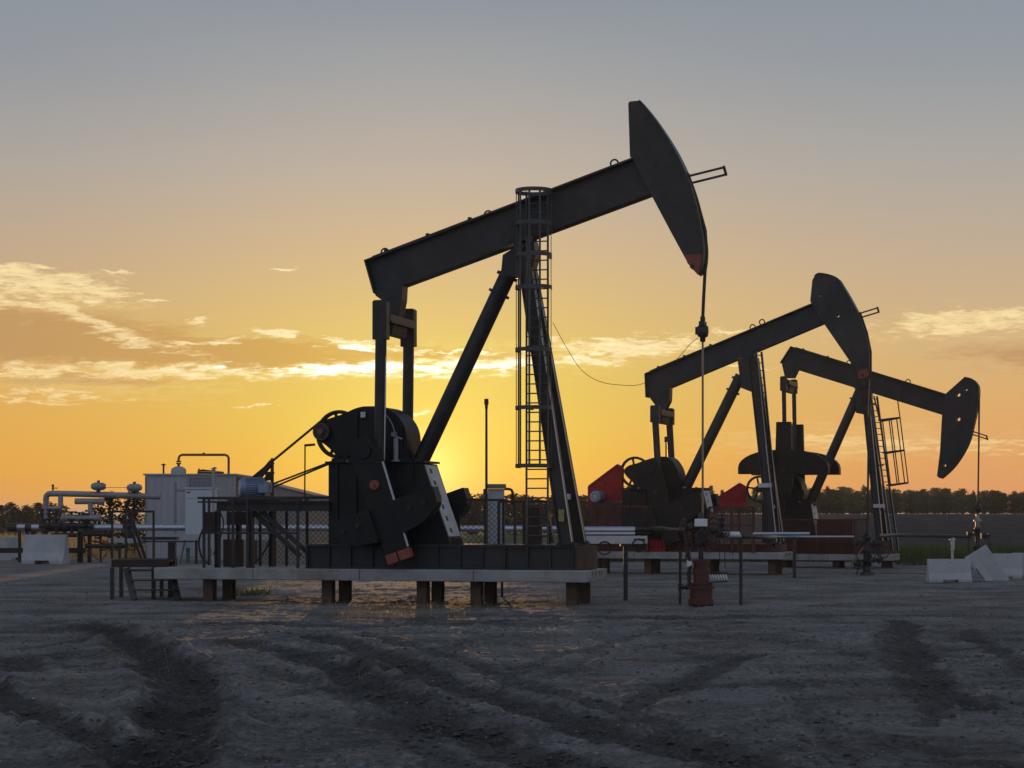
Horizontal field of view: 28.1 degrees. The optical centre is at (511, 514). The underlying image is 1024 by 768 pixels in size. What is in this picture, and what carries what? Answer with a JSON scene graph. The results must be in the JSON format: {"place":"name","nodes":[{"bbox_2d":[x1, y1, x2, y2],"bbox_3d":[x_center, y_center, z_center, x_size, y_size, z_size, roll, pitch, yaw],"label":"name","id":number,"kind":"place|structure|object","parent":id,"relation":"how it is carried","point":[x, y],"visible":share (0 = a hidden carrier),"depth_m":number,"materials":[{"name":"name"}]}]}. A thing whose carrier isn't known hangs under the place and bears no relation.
{"place":"outdoors","nodes":[
{"label":"outdoors","id":0,"kind":"place"},
{"bbox_2d":[0,531,144,558],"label":"dry field grass","id":1,"kind":"structure","parent":0,"point":[96,552],"depth_m":85.00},
{"bbox_2d":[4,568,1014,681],"bbox_3d":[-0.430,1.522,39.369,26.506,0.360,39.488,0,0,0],"label":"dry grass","id":2,"kind":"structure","parent":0,"point":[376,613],"depth_m":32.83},
{"bbox_2d":[0,514,1023,767],"bbox_3d":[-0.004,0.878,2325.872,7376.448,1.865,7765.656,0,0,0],"label":"ground","id":3,"kind":"structure","parent":0,"point":[876,604],"depth_m":21.30,"materials":[{"name":"soil"}]},
{"bbox_2d":[0,505,11,535],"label":"poplar tree","id":4,"kind":"object","parent":3,"relation":"on","point":[2,522],"visible":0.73,"depth_m":142.28,"materials":[{"name":"green plant"}]},
{"bbox_2d":[0,537,22,559],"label":"concrete barrier","id":5,"kind":"object","parent":3,"relation":"on","point":[8,542],"visible":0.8,"depth_m":71.65,"materials":[{"name":"white concrete"}]},
{"bbox_2d":[0,502,24,534],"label":"leafy tree","id":6,"kind":"object","parent":3,"relation":"on","point":[9,505],"visible":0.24,"depth_m":154.22,"materials":[{"name":"green plant"}]},
{"bbox_2d":[3,507,22,536],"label":"poplar tree","id":7,"kind":"object","parent":3,"relation":"on","point":[13,513],"visible":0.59,"depth_m":139.52,"materials":[{"name":"green plant"}]},
{"bbox_2d":[15,504,38,534],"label":"poplar tree","id":8,"kind":"object","parent":3,"relation":"on","point":[26,508],"visible":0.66,"depth_m":139.95,"materials":[{"name":"green plant"}]},
{"bbox_2d":[27,502,42,533],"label":"poplar tree","id":9,"kind":"object","parent":3,"relation":"on","point":[37,505],"visible":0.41,"depth_m":145.49,"materials":[{"name":"green plant"}]},
{"bbox_2d":[21,534,70,563],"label":"concrete barrier","id":10,"kind":"object","parent":3,"relation":"on","point":[40,549],"visible":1,"depth_m":66.35,"materials":[{"name":"white concrete"}]},
{"bbox_2d":[49,501,61,522],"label":"leafy tree","id":11,"kind":"object","parent":3,"relation":"on","point":[54,504],"visible":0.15,"depth_m":156.31,"materials":[{"name":"green plant"}]},
{"bbox_2d":[53,504,70,517],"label":"leafy tree","id":12,"kind":"object","parent":3,"relation":"on","point":[64,508],"visible":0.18,"depth_m":160.67,"materials":[{"name":"green plant"}]},
{"bbox_2d":[0,480,160,561],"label":"pipe manifold","id":13,"kind":"object","parent":3,"relation":"on","point":[98,486],"visible":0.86,"depth_m":68.42,"materials":[{"name":"grey metal"}]},
{"bbox_2d":[82,491,137,555],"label":"leafy tree","id":14,"kind":"object","parent":3,"relation":"on","point":[110,502],"visible":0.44,"depth_m":79.85,"materials":[{"name":"green plant"}]},
{"bbox_2d":[112,491,144,553],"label":"leafy tree","id":15,"kind":"object","parent":3,"relation":"on","point":[140,503],"visible":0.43,"depth_m":79.91,"materials":[{"name":"green plant"}]},
{"bbox_2d":[110,511,193,599],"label":"access platform","id":16,"kind":"structure","parent":3,"relation":"on","point":[173,589],"depth_m":38.58,"materials":[{"name":"brown metal"}]},
{"bbox_2d":[39,519,294,563],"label":"pipe rack","id":17,"kind":"object","parent":3,"relation":"on","point":[71,525],"visible":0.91,"depth_m":67.23,"materials":[{"name":"metal"}]},
{"bbox_2d":[8,523,556,531],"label":"clad pipe","id":18,"kind":"object","parent":17,"relation":"on","point":[26,527],"visible":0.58,"depth_m":67.41,"materials":[{"name":"metal"}]},
{"bbox_2d":[180,487,218,563],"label":"electrical cabinet","id":19,"kind":"object","parent":3,"relation":"on","point":[193,515],"visible":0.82,"depth_m":66.98,"materials":[{"name":"metal"}]},
{"bbox_2d":[211,468,215,563],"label":"vent pipe","id":20,"kind":"object","parent":3,"relation":"on","point":[213,487],"visible":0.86,"depth_m":65.95,"materials":[{"name":"metal"}]},
{"bbox_2d":[143,453,328,558],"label":"process building","id":21,"kind":"structure","parent":3,"relation":"on","point":[168,507],"depth_m":73.00,"materials":[{"name":"metal"}]},
{"bbox_2d":[175,490,211,556],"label":"door","id":22,"kind":"structure","parent":21,"relation":"in","point":[179,494],"depth_m":72.97,"materials":[{"name":"metal"}]},
{"bbox_2d":[189,477,211,486],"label":"window","id":23,"kind":"structure","parent":21,"relation":"in","point":[193,481],"depth_m":72.97,"materials":[{"name":"glass"}]},
{"bbox_2d":[154,566,606,604],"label":"concrete deck","id":24,"kind":"structure","parent":3,"relation":"on","point":[483,586],"depth_m":36.73,"materials":[{"name":"grey concrete"}]},
{"bbox_2d":[202,497,298,567],"bbox_3d":[-4.753,0.327,37.191,1.883,1.291,0.046,0,0,15],"label":"railing","id":25,"kind":"object","parent":24,"relation":"on","point":[232,532],"visible":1,"depth_m":37.25,"materials":[{"name":"metal"}]},
{"bbox_2d":[197,496,328,565],"bbox_3d":[-4.699,0.316,38.812,2.704,1.312,0.047,0,0,15],"label":"railing","id":26,"kind":"object","parent":24,"relation":"on","point":[307,498],"visible":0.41,"depth_m":38.67,"materials":[{"name":"metal"}]},
{"bbox_2d":[198,100,726,569],"bbox_3d":[-0.941,-3.148,36.959,9.682,8.244,2.355,0,0,15],"label":"pumpjack","id":27,"kind":"object","parent":24,"relation":"on","point":[391,504],"visible":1,"depth_m":36.49,"materials":[{"name":"black paint"}]},
{"bbox_2d":[522,505,554,543],"bbox_3d":[0.494,0.334,37.162,0.568,1.021,0.240,0,0,15],"label":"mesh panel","id":28,"kind":"object","parent":27,"relation":"on","point":[534,521],"visible":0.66,"depth_m":37.08,"materials":[{"name":"black paint"}]},
{"bbox_2d":[458,499,504,543],"bbox_3d":[-0.567,0.341,37.705,0.914,1.262,0.046,0,0,15],"label":"railing","id":29,"kind":"object","parent":24,"relation":"on","point":[486,522],"visible":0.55,"depth_m":37.67,"materials":[{"name":"metal"}]},
{"bbox_2d":[497,500,550,543],"bbox_3d":[0.220,0.358,37.390,1.002,1.229,0.046,0,0,15],"label":"railing","id":30,"kind":"object","parent":24,"relation":"on","point":[498,515],"visible":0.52,"depth_m":37.41,"materials":[{"name":"metal"}]},
{"bbox_2d":[457,494,483,533],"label":"poplar tree","id":31,"kind":"object","parent":3,"relation":"on","point":[470,513],"visible":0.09,"depth_m":169.15,"materials":[{"name":"green plant"}]},
{"bbox_2d":[464,497,483,534],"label":"spruce tree","id":32,"kind":"object","parent":3,"relation":"on","point":[473,522],"visible":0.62,"depth_m":162.05,"materials":[{"name":"green plant"}]},
{"bbox_2d":[483,399,488,543],"bbox_3d":[-0.503,-0.319,39.600,0.105,3.838,0.089,0,0,0],"label":"antenna mast","id":33,"kind":"object","parent":3,"relation":"on","point":[486,404],"visible":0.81,"depth_m":39.58,"materials":[{"name":"brown metal"}]},
{"bbox_2d":[476,493,505,518],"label":"poplar tree","id":34,"kind":"object","parent":3,"relation":"on","point":[481,496],"visible":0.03,"depth_m":184.92,"materials":[{"name":"green plant"}]},
{"bbox_2d":[479,496,509,524],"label":"leafy tree","id":35,"kind":"object","parent":3,"relation":"on","point":[483,508],"visible":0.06,"depth_m":176.16,"materials":[{"name":"green plant"}]},
{"bbox_2d":[488,484,513,596],"bbox_3d":[-0.231,0.500,40.000,0.538,2.200,0.400,0,0,0],"label":"control cabinet","id":36,"kind":"object","parent":3,"relation":"on","point":[495,491],"visible":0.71,"depth_m":39.84,"materials":[{"name":"beige metal"}]},
{"bbox_2d":[0,579,1023,767],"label":"soil clods","id":37,"kind":"object","parent":3,"relation":"on","point":[442,757],"visible":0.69,"depth_m":16.95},
{"bbox_2d":[0,571,1023,767],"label":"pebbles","id":38,"kind":"object","parent":3,"relation":"on","point":[540,696],"visible":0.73,"depth_m":17.71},
{"bbox_2d":[504,492,533,534],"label":"leafy tree","id":39,"kind":"object","parent":3,"relation":"on","point":[511,508],"visible":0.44,"depth_m":163.39,"materials":[{"name":"green plant"}]},
{"bbox_2d":[505,494,535,532],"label":"poplar tree","id":40,"kind":"object","parent":3,"relation":"on","point":[519,514],"visible":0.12,"depth_m":166.89,"materials":[{"name":"green plant"}]},
{"bbox_2d":[507,495,551,520],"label":"leafy tree","id":41,"kind":"object","parent":3,"relation":"on","point":[530,503],"visible":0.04,"depth_m":170.20,"materials":[{"name":"green plant"}]},
{"bbox_2d":[542,496,556,533],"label":"poplar tree","id":42,"kind":"object","parent":3,"relation":"on","point":[553,523],"visible":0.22,"depth_m":160.40,"materials":[{"name":"green plant"}]},
{"bbox_2d":[541,502,587,532],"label":"leafy tree","id":43,"kind":"object","parent":3,"relation":"on","point":[552,519],"visible":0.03,"depth_m":152.15,"materials":[{"name":"green plant"}]},
{"bbox_2d":[552,494,587,525],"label":"leafy tree","id":44,"kind":"object","parent":3,"relation":"on","point":[583,499],"visible":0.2,"depth_m":158.84,"materials":[{"name":"green plant"}]},
{"bbox_2d":[586,536,646,599],"bbox_3d":[1.830,0.999,38.184,1.368,1.202,0.353,0,0,0],"label":"cable tray","id":45,"kind":"object","parent":3,"relation":"on","point":[625,542],"visible":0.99,"depth_m":38.04,"materials":[{"name":"silver metal"}]},
{"bbox_2d":[584,526,688,535],"bbox_3d":[2.615,0.301,37.916,1.524,0.194,3.702,0,0,-36],"label":"clad pipe","id":46,"kind":"object","parent":45,"relation":"on","point":[610,531],"visible":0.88,"depth_m":38.92,"materials":[{"name":"metal"}]},
{"bbox_2d":[679,551,681,603],"bbox_3d":[3.002,1.125,36.571,0.050,0.950,0.050,0,0,0],"label":"pipe stand","id":47,"kind":"object","parent":3,"relation":"on","point":[680,575],"visible":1,"depth_m":36.55,"materials":[{"name":"brown metal"}]},
{"bbox_2d":[597,551,792,574],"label":"concrete deck","id":48,"kind":"structure","parent":3,"relation":"on","point":[652,562],"depth_m":54.63,"materials":[{"name":"grey concrete"}]},
{"bbox_2d":[581,506,692,551],"bbox_3d":[3.342,0.376,54.790,3.062,1.230,0.100,0,0,18],"label":"railing","id":49,"kind":"object","parent":48,"relation":"on","point":[583,511],"visible":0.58,"depth_m":54.89,"materials":[{"name":"metal"}]},
{"bbox_2d":[649,540,666,551],"bbox_3d":[3.895,0.833,54.726,0.508,0.313,0.200,0,0,18],"label":"equipment box","id":50,"kind":"object","parent":48,"relation":"on","point":[654,546],"visible":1,"depth_m":54.65,"materials":[{"name":"red paint"}]},
{"bbox_2d":[707,506,754,551],"bbox_3d":[5.780,0.389,53.998,1.269,1.205,0.080,0,0,18],"label":"railing","id":51,"kind":"object","parent":48,"relation":"on","point":[732,525],"visible":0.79,"depth_m":53.95,"materials":[{"name":"metal"}]},
{"bbox_2d":[587,273,879,551],"bbox_3d":[5.794,-2.687,54.858,8.023,7.358,2.355,0,0,18],"label":"pumpjack","id":52,"kind":"object","parent":48,"relation":"on","point":[666,491],"visible":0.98,"depth_m":54.54,"materials":[{"name":"black paint"}]},
{"bbox_2d":[678,512,729,606],"bbox_3d":[3.365,0.776,35.790,0.905,1.648,0.564,0,0,0],"label":"wellhead","id":53,"kind":"object","parent":3,"relation":"on","point":[700,587],"visible":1,"depth_m":35.72,"materials":[{"name":"red paint"}]},
{"bbox_2d":[715,532,774,539],"bbox_3d":[4.355,0.386,36.721,0.457,0.178,2.405,0,0,32],"label":"flowline","id":54,"kind":"object","parent":53,"relation":"attached to","point":[735,535],"visible":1,"depth_m":35.84,"materials":[{"name":"black paint"}]},
{"bbox_2d":[735,536,747,604],"bbox_3d":[4.027,0.992,35.938,0.220,1.217,0.060,0,0,0],"label":"pipe stand","id":55,"kind":"object","parent":3,"relation":"on","point":[741,571],"visible":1,"depth_m":35.91,"materials":[{"name":"black paint"}]},
{"bbox_2d":[741,496,758,512],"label":"bush","id":56,"kind":"object","parent":3,"relation":"on","point":[748,499],"visible":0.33,"depth_m":187.25,"materials":[{"name":"green plant"}]},
{"bbox_2d":[751,487,759,509],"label":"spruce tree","id":57,"kind":"object","parent":3,"relation":"on","point":[753,492],"visible":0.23,"depth_m":249.52,"materials":[{"name":"green plant"}]},
{"bbox_2d":[757,492,762,511],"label":"leafy tree","id":58,"kind":"object","parent":3,"relation":"on","point":[761,495],"visible":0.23,"depth_m":209.01,"materials":[{"name":"green plant"}]},
{"bbox_2d":[793,539,795,577],"bbox_3d":[7.089,1.111,51.400,0.080,0.979,0.080,0,0,0],"label":"pipe stand","id":59,"kind":"object","parent":3,"relation":"on","point":[794,558],"visible":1,"depth_m":51.36,"materials":[{"name":"black paint"}]},
{"bbox_2d":[753,532,853,537],"bbox_3d":[7.478,0.520,51.949,3.420,0.169,0.374,0,0,-33],"label":"clad pipe","id":60,"kind":"object","parent":59,"relation":"on","point":[790,534],"visible":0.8,"depth_m":51.62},
{"bbox_2d":[808,488,827,510],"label":"bush","id":61,"kind":"object","parent":3,"relation":"on","point":[818,499],"visible":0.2,"depth_m":185.85,"materials":[{"name":"green plant"}]},
{"bbox_2d":[817,488,843,513],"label":"bush","id":62,"kind":"object","parent":3,"relation":"on","point":[831,499],"visible":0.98,"depth_m":186.41,"materials":[{"name":"green plant"}]},
{"bbox_2d":[824,490,849,513],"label":"leafy tree","id":63,"kind":"object","parent":3,"relation":"on","point":[840,491],"visible":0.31,"depth_m":199.87,"materials":[{"name":"green plant"}]},
{"bbox_2d":[782,553,899,567],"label":"concrete deck","id":64,"kind":"structure","parent":3,"relation":"on","point":[839,560],"depth_m":61.17,"materials":[{"name":"grey concrete"}]},
{"bbox_2d":[781,519,854,553],"bbox_3d":[9.135,0.654,61.196,2.232,1.046,0.047,0,0,19],"label":"railing","id":65,"kind":"object","parent":64,"relation":"on","point":[840,540],"visible":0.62,"depth_m":61.13,"materials":[{"name":"metal"}]},
{"bbox_2d":[819,520,851,542],"bbox_3d":[9.794,0.675,61.752,1.068,0.999,0.540,0,0,19],"label":"equipment box","id":66,"kind":"object","parent":64,"relation":"on","point":[837,527],"visible":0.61,"depth_m":61.50,"materials":[{"name":"red paint"}]},
{"bbox_2d":[719,346,987,553],"bbox_3d":[10.064,-1.968,61.746,8.388,6.292,2.315,0,0,19],"label":"pumpjack","id":67,"kind":"object","parent":64,"relation":"on","point":[795,463],"visible":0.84,"depth_m":61.34,"materials":[{"name":"black paint"}]},
{"bbox_2d":[855,519,866,538],"bbox_3d":[10.415,0.654,61.115,0.407,1.047,0.045,0,0,19],"label":"railing","id":68,"kind":"object","parent":64,"relation":"on","point":[859,527],"visible":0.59,"depth_m":61.12,"materials":[{"name":"metal"}]},
{"bbox_2d":[835,486,850,513],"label":"poplar tree","id":69,"kind":"object","parent":3,"relation":"on","point":[842,488],"visible":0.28,"depth_m":223.22,"materials":[{"name":"green plant"}]},
{"bbox_2d":[846,487,854,513],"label":"leafy tree","id":70,"kind":"object","parent":3,"relation":"on","point":[849,489],"visible":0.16,"depth_m":244.17,"materials":[{"name":"green plant"}]},
{"bbox_2d":[852,490,869,513],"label":"poplar tree","id":71,"kind":"object","parent":3,"relation":"on","point":[857,493],"visible":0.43,"depth_m":209.30,"materials":[{"name":"green plant"}]},
{"bbox_2d":[861,485,866,513],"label":"spruce tree","id":72,"kind":"object","parent":3,"relation":"on","point":[864,489],"visible":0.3,"depth_m":242.56,"materials":[{"name":"green plant"}]},
{"bbox_2d":[844,534,889,575],"bbox_3d":[9.267,1.047,53.671,1.235,1.105,0.518,0,0,0],"label":"wellhead","id":73,"kind":"object","parent":3,"relation":"on","point":[866,562],"visible":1,"depth_m":53.62,"materials":[{"name":"black paint"}]},
{"bbox_2d":[862,496,887,513],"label":"bush","id":74,"kind":"object","parent":3,"relation":"on","point":[871,509],"visible":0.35,"depth_m":187.54,"materials":[{"name":"green plant"}]},
{"bbox_2d":[883,492,910,513],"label":"bush","id":75,"kind":"object","parent":3,"relation":"on","point":[895,497],"visible":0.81,"depth_m":190.25,"materials":[{"name":"green plant"}]},
{"bbox_2d":[891,489,906,507],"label":"leafy tree","id":76,"kind":"object","parent":3,"relation":"on","point":[895,490],"visible":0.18,"depth_m":238.21,"materials":[{"name":"green plant"}]},
{"bbox_2d":[904,494,916,513],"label":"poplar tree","id":77,"kind":"object","parent":3,"relation":"on","point":[911,504],"visible":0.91,"depth_m":198.50,"materials":[{"name":"green plant"}]},
{"bbox_2d":[905,490,917,512],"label":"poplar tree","id":78,"kind":"object","parent":3,"relation":"on","point":[910,491],"visible":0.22,"depth_m":208.47,"materials":[{"name":"green plant"}]},
{"bbox_2d":[912,490,924,513],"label":"leafy tree","id":79,"kind":"object","parent":3,"relation":"on","point":[916,494],"visible":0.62,"depth_m":203.13,"materials":[{"name":"green plant"}]},
{"bbox_2d":[918,489,932,513],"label":"spruce tree","id":80,"kind":"object","parent":3,"relation":"on","point":[925,491],"visible":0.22,"depth_m":228.32,"materials":[{"name":"green plant"}]},
{"bbox_2d":[928,487,940,513],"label":"leafy tree","id":81,"kind":"object","parent":3,"relation":"on","point":[930,492],"visible":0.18,"depth_m":245.53,"materials":[{"name":"green plant"}]},
{"bbox_2d":[929,487,941,513],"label":"poplar tree","id":82,"kind":"object","parent":3,"relation":"on","point":[935,490],"visible":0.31,"depth_m":240.31,"materials":[{"name":"green plant"}]},
{"bbox_2d":[934,490,952,513],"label":"poplar tree","id":83,"kind":"object","parent":3,"relation":"on","point":[943,492],"visible":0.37,"depth_m":197.61,"materials":[{"name":"green plant"}]},
{"bbox_2d":[932,488,954,496],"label":"leafy tree","id":84,"kind":"object","parent":3,"relation":"on","point":[946,489],"visible":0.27,"depth_m":223.72,"materials":[{"name":"green plant"}]},
{"bbox_2d":[929,494,961,513],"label":"bush","id":85,"kind":"object","parent":3,"relation":"on","point":[944,500],"visible":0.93,"depth_m":189.22,"materials":[{"name":"green plant"}]},
{"bbox_2d":[926,559,971,581],"bbox_3d":[10.335,1.325,48.452,1.020,0.550,0.340,0,0,-3],"label":"concrete barrier","id":86,"kind":"object","parent":3,"relation":"on","point":[941,570],"visible":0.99,"depth_m":48.36,"materials":[{"name":"grey concrete"}]},
{"bbox_2d":[949,538,955,558],"bbox_3d":[12.599,1.130,58.563,0.180,0.941,0.144,0,0,0],"label":"pipe stand","id":87,"kind":"object","parent":3,"relation":"on","point":[952,546],"visible":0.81,"depth_m":58.52,"materials":[{"name":"metal"}]},
{"bbox_2d":[951,495,964,513],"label":"leafy tree","id":88,"kind":"object","parent":3,"relation":"on","point":[956,510],"visible":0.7,"depth_m":214.00,"materials":[{"name":"green plant"}]},
{"bbox_2d":[950,494,966,513],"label":"leafy tree","id":89,"kind":"object","parent":3,"relation":"on","point":[961,510],"visible":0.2,"depth_m":221.59,"materials":[{"name":"green plant"}]},
{"bbox_2d":[951,490,967,513],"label":"leafy tree","id":90,"kind":"object","parent":3,"relation":"on","point":[957,492],"visible":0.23,"depth_m":244.72,"materials":[{"name":"green plant"}]},
{"bbox_2d":[958,488,968,495],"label":"poplar tree","id":91,"kind":"object","parent":3,"relation":"on","point":[963,490],"visible":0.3,"depth_m":246.64,"materials":[{"name":"green plant"}]},
{"bbox_2d":[958,495,988,513],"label":"bush","id":92,"kind":"object","parent":3,"relation":"on","point":[972,499],"visible":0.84,"depth_m":185.57,"materials":[{"name":"green plant"}]},
{"bbox_2d":[965,509,991,568],"bbox_3d":[13.765,0.700,60.434,0.790,1.800,0.518,0,0,0],"label":"wellhead","id":93,"kind":"object","parent":3,"relation":"on","point":[976,534],"visible":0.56,"depth_m":60.43,"materials":[{"name":"black paint"}]},
{"bbox_2d":[877,533,970,537],"bbox_3d":[11.274,0.608,57.311,0.804,0.195,7.878,0,0,30],"label":"flowline","id":94,"kind":"object","parent":93,"relation":"attached to","point":[920,535],"visible":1,"depth_m":58.15,"materials":[{"name":"black paint"}]},
{"bbox_2d":[979,495,986,513],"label":"poplar tree","id":95,"kind":"object","parent":3,"relation":"on","point":[983,511],"visible":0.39,"depth_m":213.10,"materials":[{"name":"green plant"}]},
{"bbox_2d":[965,545,1008,580],"bbox_3d":[11.461,1.305,49.357,0.580,1.000,0.360,-35,2,5],"label":"concrete barrier","id":96,"kind":"object","parent":3,"relation":"on","point":[985,564],"visible":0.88,"depth_m":49.26,"materials":[{"name":"grey concrete"}]},
{"bbox_2d":[973,489,1012,513],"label":"bush","id":97,"kind":"object","parent":3,"relation":"on","point":[993,494],"visible":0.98,"depth_m":186.97,"materials":[{"name":"green plant"}]},
{"bbox_2d":[988,493,1015,513],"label":"bush","id":98,"kind":"object","parent":3,"relation":"on","point":[1005,507],"visible":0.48,"depth_m":190.68,"materials":[{"name":"green plant"}]},
{"bbox_2d":[993,553,1021,578],"bbox_3d":[12.459,1.290,51.500,0.720,0.620,0.500,0,0,14],"label":"concrete barrier","id":99,"kind":"object","parent":3,"relation":"on","point":[1010,564],"visible":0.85,"depth_m":51.35,"materials":[{"name":"grey concrete"}]},
{"bbox_2d":[1006,494,1018,513],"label":"leafy tree","id":100,"kind":"object","parent":3,"relation":"on","point":[1011,496],"visible":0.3,"depth_m":211.78,"materials":[{"name":"green plant"}]},
{"bbox_2d":[1009,496,1020,513],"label":"spruce tree","id":101,"kind":"object","parent":3,"relation":"on","point":[1014,506],"visible":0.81,"depth_m":196.86,"materials":[{"name":"green plant"}]},
{"bbox_2d":[1008,553,1023,576],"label":"concrete barrier","id":102,"kind":"object","parent":3,"relation":"on","point":[1022,564],"visible":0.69,"depth_m":52.16,"materials":[{"name":"grey concrete"}]},
{"bbox_2d":[1014,495,1023,510],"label":"bush","id":103,"kind":"object","parent":3,"relation":"on","point":[1018,499],"visible":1,"depth_m":188.27,"materials":[{"name":"green plant"}]},
{"bbox_2d":[1018,491,1023,513],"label":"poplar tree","id":104,"kind":"object","parent":3,"relation":"on","point":[1022,498],"visible":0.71,"depth_m":198.21,"materials":[{"name":"green plant"}]},
{"bbox_2d":[0,0,1023,514],"label":"sky","id":105,"kind":"structure","parent":0,"point":[196,195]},
{"bbox_2d":[236,539,1023,595],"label":"green grass","id":106,"kind":"structure","parent":0,"point":[914,556],"depth_m":69.74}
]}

